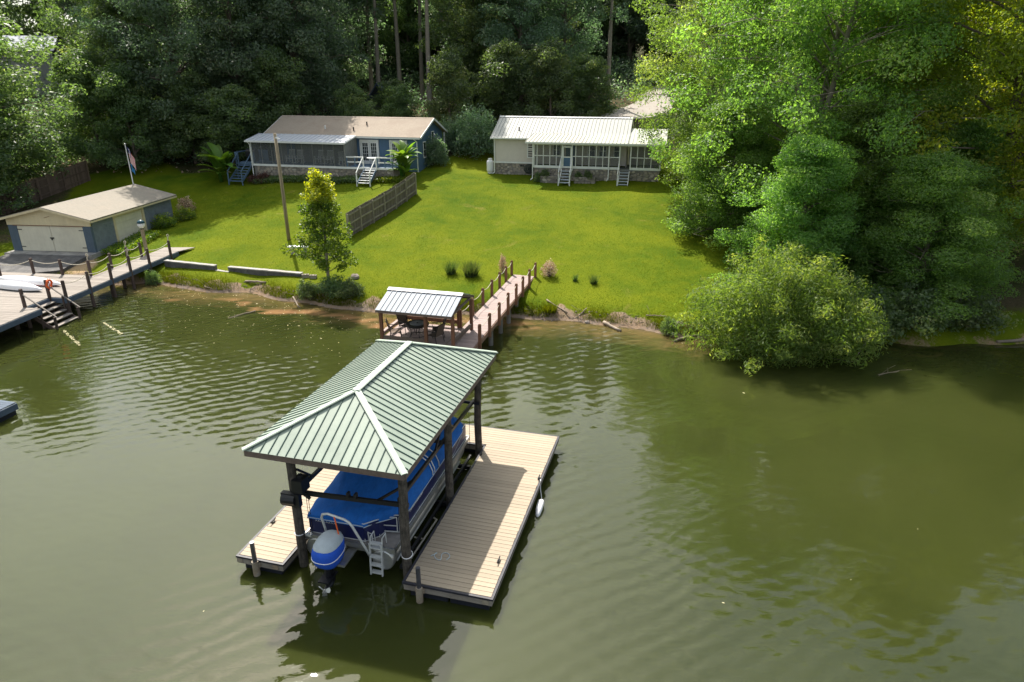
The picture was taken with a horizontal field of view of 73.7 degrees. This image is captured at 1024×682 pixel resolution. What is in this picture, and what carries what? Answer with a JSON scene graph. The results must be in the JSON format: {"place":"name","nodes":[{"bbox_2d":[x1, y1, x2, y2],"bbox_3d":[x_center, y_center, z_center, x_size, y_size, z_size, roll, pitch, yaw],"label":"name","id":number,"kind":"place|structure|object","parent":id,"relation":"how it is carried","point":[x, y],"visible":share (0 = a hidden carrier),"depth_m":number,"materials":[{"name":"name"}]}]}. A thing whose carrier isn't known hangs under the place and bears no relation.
{"place":"outdoors","nodes":[
{"label":"outdoors","id":0,"kind":"place"},
{"bbox_2d":[0,283,1023,681],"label":"lake water","id":1,"kind":"structure","parent":0,"point":[704,517],"depth_m":20.07,"materials":[{"name":"green liquid"}]},
{"bbox_2d":[0,400,18,421],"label":"side dock","id":2,"kind":"object","parent":1,"relation":"on","point":[7,412],"visible":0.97,"depth_m":25.60,"materials":[{"name":"wood"}]},
{"bbox_2d":[0,234,194,331],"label":"lakeside deck","id":3,"kind":"structure","parent":1,"relation":"in","point":[15,306],"depth_m":37.25,"materials":[{"name":"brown wood"}]},
{"bbox_2d":[0,280,41,290],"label":"kayak","id":4,"kind":"object","parent":3,"relation":"on","point":[11,285],"visible":0.98,"depth_m":36.80,"materials":[{"name":"white plastic"}]},
{"bbox_2d":[0,275,60,285],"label":"kayak","id":5,"kind":"object","parent":3,"relation":"on","point":[36,281],"visible":0.83,"depth_m":37.81,"materials":[{"name":"white plastic"}]},
{"bbox_2d":[242,339,497,577],"bbox_3d":[-3.561,3.380,20.393,4.425,5.967,7.746,6,22,14],"label":"boathouse","id":6,"kind":"object","parent":1,"relation":"in","point":[383,408],"visible":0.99,"depth_m":17.51,"materials":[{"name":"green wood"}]},
{"bbox_2d":[305,416,468,595],"bbox_3d":[-3.462,4.083,19.790,2.615,2.195,7.449,6,22,14],"label":"pontoon boat","id":7,"kind":"object","parent":6,"relation":"on","point":[339,527],"visible":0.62,"depth_m":17.67,"materials":[{"name":"fabric"}]},
{"bbox_2d":[399,455,470,568],"bbox_3d":[-3.349,4.757,20.475,2.872,0.260,5.700,6,22,14],"label":"boat lift","id":8,"kind":"object","parent":6,"relation":"attached to","point":[439,504],"visible":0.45,"depth_m":19.54,"materials":[{"name":"black metal"}]},
{"bbox_2d":[236,424,559,609],"bbox_3d":[-2.777,4.937,20.727,6.890,2.220,8.438,6,22,14],"label":"floating dock","id":9,"kind":"object","parent":1,"relation":"on","point":[475,534],"visible":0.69,"depth_m":18.74,"materials":[{"name":"brown wood"}]},
{"bbox_2d":[446,260,536,348],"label":"pier","id":10,"kind":"structure","parent":1,"relation":"in","point":[507,295],"depth_m":33.96,"materials":[{"name":"brown wood"}]},
{"bbox_2d":[375,287,473,345],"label":"pavilion","id":11,"kind":"structure","parent":10,"relation":"on","point":[425,306],"depth_m":29.74,"materials":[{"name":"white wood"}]},
{"bbox_2d":[405,319,428,337],"bbox_3d":[-4.192,-0.492,30.333,1.040,0.729,1.040,6,22,14],"label":"patio table","id":12,"kind":"object","parent":11,"relation":"on","point":[416,324],"visible":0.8,"depth_m":30.13,"materials":[{"name":"metal"}]},
{"bbox_2d":[0,30,1023,346],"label":"lawn","id":13,"kind":"structure","parent":0,"point":[168,176],"depth_m":45.10,"materials":[{"name":"green plant"}]},
{"bbox_2d":[0,0,33,34],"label":"oak tree","id":14,"kind":"object","parent":13,"relation":"on","point":[18,20],"visible":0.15,"depth_m":109.61,"materials":[{"name":"green plant"}]},
{"bbox_2d":[0,138,38,214],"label":"tree","id":15,"kind":"object","parent":13,"relation":"on","point":[4,158],"visible":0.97,"depth_m":52.69,"materials":[{"name":"green plant"}]},
{"bbox_2d":[0,72,43,166],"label":"maple tree","id":16,"kind":"object","parent":13,"relation":"on","point":[28,113],"visible":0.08,"depth_m":61.52,"materials":[{"name":"green plant"}]},
{"bbox_2d":[0,35,67,95],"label":"house","id":17,"kind":"structure","parent":13,"relation":"on","point":[45,69],"depth_m":95.11,"materials":[{"name":"metal"}]},
{"bbox_2d":[0,0,77,56],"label":"oak tree","id":18,"kind":"object","parent":13,"relation":"on","point":[26,9],"visible":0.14,"depth_m":109.16,"materials":[{"name":"green plant"}]},
{"bbox_2d":[0,254,86,273],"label":"boat ramp","id":19,"kind":"object","parent":13,"relation":"on","point":[7,260],"visible":0.54,"depth_m":43.66,"materials":[{"name":"concrete"}]},
{"bbox_2d":[0,2,87,188],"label":"maple tree","id":20,"kind":"object","parent":13,"relation":"on","point":[37,152],"visible":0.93,"depth_m":55.00,"materials":[{"name":"green plant"}]},
{"bbox_2d":[0,161,90,215],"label":"wooden fence","id":21,"kind":"object","parent":13,"relation":"on","point":[47,185],"visible":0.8,"depth_m":57.56,"materials":[{"name":"brown wood"}]},
{"bbox_2d":[0,184,176,259],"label":"shed","id":22,"kind":"structure","parent":13,"relation":"on","point":[91,225],"depth_m":45.46,"materials":[{"name":"shingle"},{"name":"slate blue paint"},{"name":"pale cream paint"}]},
{"bbox_2d":[17,226,55,250],"bbox_3d":[-31.572,-6.836,45.301,2.310,1.715,0.080,2,22,6],"label":"door","id":23,"kind":"structure","parent":22,"relation":"in","point":[34,238],"depth_m":45.29,"materials":[{"name":"paint"}]},
{"bbox_2d":[50,226,87,251],"bbox_3d":[-29.249,-6.747,45.074,2.300,1.715,0.080,2,22,6],"label":"door","id":24,"kind":"structure","parent":22,"relation":"in","point":[70,239],"depth_m":45.06,"materials":[{"name":"paint"}]},
{"bbox_2d":[115,210,144,241],"bbox_3d":[-27.222,-8.177,48.589,0.100,1.840,3.050,2,22,6],"label":"garage door","id":25,"kind":"structure","parent":22,"relation":"in","point":[126,224],"depth_m":48.36,"materials":[{"name":"paint"}]},
{"bbox_2d":[29,0,161,87],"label":"oak tree","id":26,"kind":"object","parent":13,"relation":"on","point":[48,17],"visible":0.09,"depth_m":79.27,"materials":[{"name":"green plant"}]},
{"bbox_2d":[42,44,165,164],"bbox_3d":[-38.663,-21.163,62.397,10.523,11.012,8.940,16,26,35],"label":"tree","id":27,"kind":"object","parent":13,"relation":"on","point":[76,70],"visible":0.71,"depth_m":60.85,"materials":[{"name":"green plant"}]},
{"bbox_2d":[56,0,175,148],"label":"oak tree","id":28,"kind":"object","parent":13,"relation":"on","point":[98,10],"visible":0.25,"depth_m":61.88,"materials":[{"name":"green plant"}]},
{"bbox_2d":[100,229,161,255],"bbox_3d":[-26.344,-6.854,47.362,1.780,0.860,4.730,2,22,6],"label":"weed bed","id":29,"kind":"object","parent":13,"relation":"on","point":[132,241],"visible":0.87,"depth_m":47.05,"materials":[{"name":"green plant"}]},
{"bbox_2d":[64,0,197,100],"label":"oak tree","id":30,"kind":"object","parent":13,"relation":"on","point":[80,17],"visible":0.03,"depth_m":68.05,"materials":[{"name":"green plant"}]},
{"bbox_2d":[81,59,183,170],"bbox_3d":[-34.701,-19.984,61.344,8.046,9.911,9.471,-12,24,-28],"label":"tree","id":31,"kind":"object","parent":13,"relation":"on","point":[114,82],"visible":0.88,"depth_m":60.27,"materials":[{"name":"green plant"}]},
{"bbox_2d":[144,269,161,285],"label":"bank shrub","id":32,"kind":"object","parent":13,"relation":"on","point":[150,277],"visible":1,"depth_m":41.60,"materials":[{"name":"green plant"}]},
{"bbox_2d":[150,212,177,228],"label":"azalea bush","id":33,"kind":"object","parent":13,"relation":"on","point":[164,221],"visible":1,"depth_m":50.92,"materials":[{"name":"green plant"}]},
{"bbox_2d":[89,0,241,159],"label":"oak tree","id":34,"kind":"object","parent":13,"relation":"on","point":[155,12],"visible":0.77,"depth_m":60.70,"materials":[{"name":"green plant"}]},
{"bbox_2d":[171,206,196,222],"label":"azalea bush","id":35,"kind":"object","parent":13,"relation":"on","point":[182,214],"visible":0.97,"depth_m":52.49,"materials":[{"name":"green plant"}]},
{"bbox_2d":[147,71,223,163],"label":"tree","id":36,"kind":"object","parent":13,"relation":"on","point":[187,86],"visible":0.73,"depth_m":61.66,"materials":[{"name":"green plant"}]},
{"bbox_2d":[163,259,216,269],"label":"retaining wall","id":37,"kind":"structure","parent":13,"relation":"on","point":[181,264],"depth_m":42.68,"materials":[{"name":"concrete"}]},
{"bbox_2d":[196,142,237,181],"bbox_3d":[-25.345,-15.404,59.100,3.416,3.326,3.954,0,21,0],"label":"banana plant","id":38,"kind":"object","parent":13,"relation":"on","point":[219,159],"visible":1,"depth_m":58.91,"materials":[{"name":"green plant"}]},
{"bbox_2d":[185,83,271,165],"bbox_3d":[-25.630,-19.129,61.742,8.517,7.854,7.500,13,25,30],"label":"tree","id":39,"kind":"object","parent":13,"relation":"on","point":[227,108],"visible":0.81,"depth_m":60.77,"materials":[{"name":"green plant"}]},
{"bbox_2d":[170,0,297,137],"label":"oak tree","id":40,"kind":"object","parent":13,"relation":"on","point":[234,37],"visible":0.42,"depth_m":63.47,"materials":[{"name":"green plant"}]},
{"bbox_2d":[171,0,297,84],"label":"oak tree","id":41,"kind":"object","parent":13,"relation":"on","point":[234,17],"visible":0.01,"depth_m":69.66,"materials":[{"name":"green plant"}]},
{"bbox_2d":[227,266,302,276],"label":"retaining wall","id":42,"kind":"structure","parent":13,"relation":"on","point":[257,271],"depth_m":41.26,"materials":[{"name":"concrete"}]},
{"bbox_2d":[239,44,322,149],"bbox_3d":[-22.474,-22.825,65.454,9.997,10.462,8.493,-4,22,-9],"label":"tree","id":43,"kind":"object","parent":13,"relation":"on","point":[274,66],"visible":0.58,"depth_m":64.19,"materials":[{"name":"green plant"}]},
{"bbox_2d":[273,133,290,239],"bbox_3d":[-15.052,-9.816,44.955,0.250,7.390,0.485,-20,29,-40],"label":"utility pole","id":44,"kind":"object","parent":13,"relation":"on","point":[282,190],"visible":0.91,"depth_m":44.83,"materials":[{"name":"brown wood"}]},
{"bbox_2d":[252,0,346,115],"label":"oak tree","id":45,"kind":"object","parent":13,"relation":"on","point":[331,9],"visible":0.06,"depth_m":75.53,"materials":[{"name":"green plant"}]},
{"bbox_2d":[239,0,370,115],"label":"oak tree","id":46,"kind":"object","parent":13,"relation":"on","point":[303,39],"visible":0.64,"depth_m":67.93,"materials":[{"name":"green plant"}]},
{"bbox_2d":[295,278,317,299],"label":"bank shrub","id":47,"kind":"object","parent":13,"relation":"on","point":[305,289],"visible":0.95,"depth_m":38.30,"materials":[{"name":"green plant"}]},
{"bbox_2d":[252,174,362,183],"bbox_3d":[-17.383,-13.659,57.825,10.132,1.038,1.108,5,22,13],"label":"ground cover","id":48,"kind":"object","parent":13,"relation":"on","point":[303,178],"visible":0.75,"depth_m":57.72,"materials":[{"name":"green plant"}]},
{"bbox_2d":[279,167,359,280],"bbox_3d":[-10.882,-6.143,38.302,4.393,7.076,3.689,0,21,0],"label":"young tree","id":49,"kind":"object","parent":13,"relation":"on","point":[318,186],"visible":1,"depth_m":37.75,"materials":[{"name":"green plant"}]},
{"bbox_2d":[311,273,346,298],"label":"bank shrub","id":50,"kind":"object","parent":13,"relation":"on","point":[332,285],"visible":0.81,"depth_m":38.14,"materials":[{"name":"green plant"}]},
{"bbox_2d":[282,0,391,110],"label":"oak tree","id":51,"kind":"object","parent":13,"relation":"on","point":[351,30],"visible":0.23,"depth_m":81.56,"materials":[{"name":"green plant"}]},
{"bbox_2d":[227,115,447,186],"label":"blue house","id":52,"kind":"structure","parent":13,"relation":"on","point":[357,140],"depth_m":58.66,"materials":[{"name":"wood"}]},
{"bbox_2d":[333,276,365,298],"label":"bank shrub","id":53,"kind":"object","parent":13,"relation":"on","point":[350,288],"visible":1,"depth_m":37.72,"materials":[{"name":"green plant"}]},
{"bbox_2d":[330,0,372,74],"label":"oak tree","id":54,"kind":"object","parent":13,"relation":"on","point":[344,19],"visible":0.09,"depth_m":100.24,"materials":[{"name":"green plant"}]},
{"bbox_2d":[331,81,378,116],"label":"tree","id":55,"kind":"object","parent":13,"relation":"on","point":[352,93],"visible":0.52,"depth_m":66.16,"materials":[{"name":"green plant"}]},
{"bbox_2d":[365,0,373,93],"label":"pine tree","id":56,"kind":"object","parent":13,"relation":"on","point":[370,72],"visible":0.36,"depth_m":84.22,"materials":[{"name":"brown plant"}]},
{"bbox_2d":[373,0,380,82],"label":"pine tree","id":57,"kind":"object","parent":13,"relation":"on","point":[377,63],"visible":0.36,"depth_m":78.08,"materials":[{"name":"brown plant"}]},
{"bbox_2d":[346,172,416,237],"bbox_3d":[-9.176,-9.736,49.130,0.134,3.545,9.454,8,23,20],"label":"wooden fence","id":58,"kind":"object","parent":13,"relation":"on","point":[362,216],"visible":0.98,"depth_m":48.79,"materials":[{"name":"wood"}]},
{"bbox_2d":[369,79,413,116],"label":"tree","id":59,"kind":"object","parent":13,"relation":"on","point":[379,99],"visible":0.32,"depth_m":75.13,"materials":[{"name":"green plant"}]},
{"bbox_2d":[393,0,401,81],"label":"pine tree","id":60,"kind":"object","parent":13,"relation":"on","point":[398,63],"visible":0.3,"depth_m":79.53,"materials":[{"name":"brown plant"}]},
{"bbox_2d":[378,83,422,116],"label":"tree","id":61,"kind":"object","parent":13,"relation":"on","point":[401,97],"visible":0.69,"depth_m":68.23,"materials":[{"name":"green plant"}]},
{"bbox_2d":[385,140,421,175],"bbox_3d":[-8.963,-14.761,55.969,3.054,3.135,3.060,-5,22,-13],"label":"banana plant","id":62,"kind":"object","parent":13,"relation":"on","point":[402,156],"visible":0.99,"depth_m":55.90,"materials":[{"name":"green plant"}]},
{"bbox_2d":[363,0,446,83],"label":"oak tree","id":63,"kind":"object","parent":13,"relation":"on","point":[409,53],"visible":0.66,"depth_m":98.00,"materials":[{"name":"green plant"}]},
{"bbox_2d":[55,265,768,336],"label":"bank weeds","id":64,"kind":"object","parent":13,"relation":"on","point":[177,279],"visible":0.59,"depth_m":37.85,"materials":[{"name":"green plant"}]},
{"bbox_2d":[418,0,424,104],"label":"pine tree","id":65,"kind":"object","parent":13,"relation":"on","point":[421,72],"visible":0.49,"depth_m":82.24,"materials":[{"name":"brown plant"}]},
{"bbox_2d":[143,276,705,338],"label":"shore litter","id":66,"kind":"object","parent":13,"relation":"on","point":[464,313],"visible":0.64,"depth_m":37.05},
{"bbox_2d":[425,0,431,116],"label":"pine tree","id":67,"kind":"object","parent":13,"relation":"on","point":[427,45],"visible":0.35,"depth_m":72.50,"materials":[{"name":"brown plant"}]},
{"bbox_2d":[423,133,449,168],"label":"shrub","id":68,"kind":"object","parent":13,"relation":"on","point":[439,153],"visible":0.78,"depth_m":59.08,"materials":[{"name":"green plant"}]},
{"bbox_2d":[436,114,464,151],"bbox_3d":[-5.976,-19.351,63.822,3.251,3.551,3.299,11,24,26],"label":"shrub","id":69,"kind":"object","parent":13,"relation":"on","point":[450,136],"visible":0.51,"depth_m":63.22,"materials":[{"name":"green plant"}]},
{"bbox_2d":[420,49,489,140],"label":"tree","id":70,"kind":"object","parent":13,"relation":"on","point":[456,92],"visible":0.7,"depth_m":64.97,"materials":[{"name":"green plant"}]},
{"bbox_2d":[414,0,517,107],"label":"oak tree","id":71,"kind":"object","parent":13,"relation":"on","point":[469,50],"visible":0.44,"depth_m":74.77,"materials":[{"name":"green plant"}]},
{"bbox_2d":[414,0,523,66],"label":"oak tree","id":72,"kind":"object","parent":13,"relation":"on","point":[431,8],"visible":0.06,"depth_m":83.63,"materials":[{"name":"green plant"}]},
{"bbox_2d":[457,259,481,277],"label":"grass clump","id":73,"kind":"object","parent":13,"relation":"on","point":[469,270],"visible":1,"depth_m":39.68,"materials":[{"name":"green plant"}]},
{"bbox_2d":[448,103,497,159],"bbox_3d":[-3.288,-19.258,62.633,5.419,4.971,5.498,-16,26,-35],"label":"shrub","id":74,"kind":"object","parent":13,"relation":"on","point":[468,132],"visible":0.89,"depth_m":61.63,"materials":[{"name":"green plant"}]},
{"bbox_2d":[6,48,964,166],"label":"undergrowth","id":75,"kind":"object","parent":13,"relation":"on","point":[619,67],"visible":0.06,"depth_m":92.34,"materials":[{"name":"green plant"}]},
{"bbox_2d":[466,38,539,123],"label":"tree","id":76,"kind":"object","parent":13,"relation":"on","point":[506,66],"visible":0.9,"depth_m":68.51,"materials":[{"name":"green plant"}]},
{"bbox_2d":[460,0,577,106],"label":"oak tree","id":77,"kind":"object","parent":13,"relation":"on","point":[500,31],"visible":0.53,"depth_m":72.25,"materials":[{"name":"green plant"}]},
{"bbox_2d":[518,37,596,116],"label":"tree","id":78,"kind":"object","parent":13,"relation":"on","point":[546,58],"visible":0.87,"depth_m":67.81,"materials":[{"name":"green plant"}]},
{"bbox_2d":[516,0,631,105],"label":"oak tree","id":79,"kind":"object","parent":13,"relation":"on","point":[563,9],"visible":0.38,"depth_m":76.31,"materials":[{"name":"green plant"}]},
{"bbox_2d":[490,116,667,185],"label":"white house","id":80,"kind":"structure","parent":13,"relation":"on","point":[568,144],"depth_m":55.77,"materials":[{"name":"beige metal"}]},
{"bbox_2d":[559,52,618,116],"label":"tree","id":81,"kind":"object","parent":13,"relation":"on","point":[587,68],"visible":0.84,"depth_m":70.05,"materials":[{"name":"green plant"}]},
{"bbox_2d":[558,0,621,64],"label":"oak tree","id":82,"kind":"object","parent":13,"relation":"on","point":[579,27],"visible":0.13,"depth_m":99.96,"materials":[{"name":"green plant"}]},
{"bbox_2d":[606,0,613,105],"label":"pine tree","id":83,"kind":"object","parent":13,"relation":"on","point":[610,43],"visible":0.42,"depth_m":77.50,"materials":[{"name":"brown plant"}]},
{"bbox_2d":[595,0,641,60],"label":"oak tree","id":84,"kind":"object","parent":13,"relation":"on","point":[635,48],"visible":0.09,"depth_m":113.71,"materials":[{"name":"green plant"}]},
{"bbox_2d":[588,0,674,75],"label":"oak tree","id":85,"kind":"object","parent":13,"relation":"on","point":[629,28],"visible":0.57,"depth_m":101.86,"materials":[{"name":"green plant"}]},
{"bbox_2d":[659,316,681,335],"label":"bank shrub","id":86,"kind":"object","parent":13,"relation":"on","point":[669,321],"visible":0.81,"depth_m":33.52,"materials":[{"name":"green plant"}]},
{"bbox_2d":[640,0,703,72],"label":"oak tree","id":87,"kind":"object","parent":13,"relation":"on","point":[670,3],"visible":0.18,"depth_m":101.98,"materials":[{"name":"green plant"}]},
{"bbox_2d":[667,0,755,75],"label":"oak tree","id":88,"kind":"object","parent":13,"relation":"on","point":[685,2],"visible":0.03,"depth_m":84.87,"materials":[{"name":"green plant"}]},
{"bbox_2d":[660,92,790,252],"bbox_3d":[13.697,-10.386,41.711,8.683,9.434,9.314,4,22,9],"label":"maple tree","id":89,"kind":"object","parent":13,"relation":"on","point":[704,184],"visible":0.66,"depth_m":40.73,"materials":[{"name":"green plant"}]},
{"bbox_2d":[625,0,883,187],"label":"maple tree","id":90,"kind":"object","parent":13,"relation":"on","point":[687,124],"visible":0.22,"depth_m":45.81,"materials":[{"name":"green plant"}]},
{"bbox_2d":[664,234,892,376],"bbox_3d":[12.244,-2.125,31.910,9.828,5.851,9.734,-6,22,-16],"label":"willow bush","id":91,"kind":"object","parent":13,"relation":"on","point":[830,315],"visible":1,"depth_m":30.03,"materials":[{"name":"green plant"}]},
{"bbox_2d":[698,0,862,154],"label":"maple tree","id":92,"kind":"object","parent":13,"relation":"on","point":[787,67],"visible":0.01,"depth_m":57.29,"materials":[{"name":"green plant"}]},
{"bbox_2d":[708,127,878,296],"bbox_3d":[15.383,-6.631,35.807,7.960,8.760,8.538,-15,26,-33],"label":"maple tree","id":93,"kind":"object","parent":13,"relation":"on","point":[813,162],"visible":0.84,"depth_m":34.32,"materials":[{"name":"green plant"}]},
{"bbox_2d":[647,0,1023,232],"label":"maple tree","id":94,"kind":"object","parent":13,"relation":"on","point":[798,57],"visible":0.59,"depth_m":36.91,"materials":[{"name":"green plant"}]},
{"bbox_2d":[758,89,921,280],"bbox_3d":[19.133,-8.881,38.603,9.702,10.108,9.045,-6,22,-14],"label":"maple tree","id":95,"kind":"object","parent":13,"relation":"on","point":[859,113],"visible":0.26,"depth_m":36.27,"materials":[{"name":"green plant"}]},
{"bbox_2d":[853,285,914,345],"bbox_3d":[17.555,-1.466,33.240,3.398,2.395,3.662,-20,29,-41],"label":"bank shrub","id":96,"kind":"object","parent":13,"relation":"on","point":[891,317],"visible":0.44,"depth_m":32.51,"materials":[{"name":"green plant"}]},
{"bbox_2d":[772,0,1023,224],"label":"maple tree","id":97,"kind":"object","parent":13,"relation":"on","point":[961,98],"visible":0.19,"depth_m":36.68,"materials":[{"name":"green plant"}]},
{"bbox_2d":[888,277,960,339],"bbox_3d":[19.517,-1.661,32.955,4.093,2.677,3.798,-11,24,-27],"label":"bank shrub","id":98,"kind":"object","parent":13,"relation":"on","point":[917,301],"visible":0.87,"depth_m":32.24,"materials":[{"name":"green plant"}]},
{"bbox_2d":[845,142,1023,324],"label":"maple tree","id":99,"kind":"object","parent":13,"relation":"on","point":[940,179],"visible":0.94,"depth_m":32.83,"materials":[{"name":"green plant"}]},
{"bbox_2d":[858,0,1023,258],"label":"maple tree","id":100,"kind":"object","parent":13,"relation":"on","point":[1012,47],"visible":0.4,"depth_m":35.86,"materials":[{"name":"green plant"}]},
{"bbox_2d":[898,112,1023,290],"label":"maple tree","id":101,"kind":"object","parent":13,"relation":"on","point":[977,130],"visible":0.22,"depth_m":35.76,"materials":[{"name":"green plant"}]},
{"bbox_2d":[916,0,1023,110],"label":"oak tree","id":102,"kind":"object","parent":13,"relation":"on","point":[986,10],"visible":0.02,"depth_m":60.69,"materials":[{"name":"green plant"}]},
{"bbox_2d":[940,287,1022,336],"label":"bank shrub","id":103,"kind":"object","parent":13,"relation":"on","point":[993,319],"visible":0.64,"depth_m":32.60,"materials":[{"name":"green plant"}]},
{"bbox_2d":[964,0,1023,223],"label":"maple tree","id":104,"kind":"object","parent":13,"relation":"on","point":[992,86],"visible":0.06,"depth_m":40.35,"materials":[{"name":"green plant"}]},
{"bbox_2d":[601,77,682,118],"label":"road","id":105,"kind":"structure","parent":0,"point":[650,107],"depth_m":77.87,"materials":[{"name":"beige concrete"}]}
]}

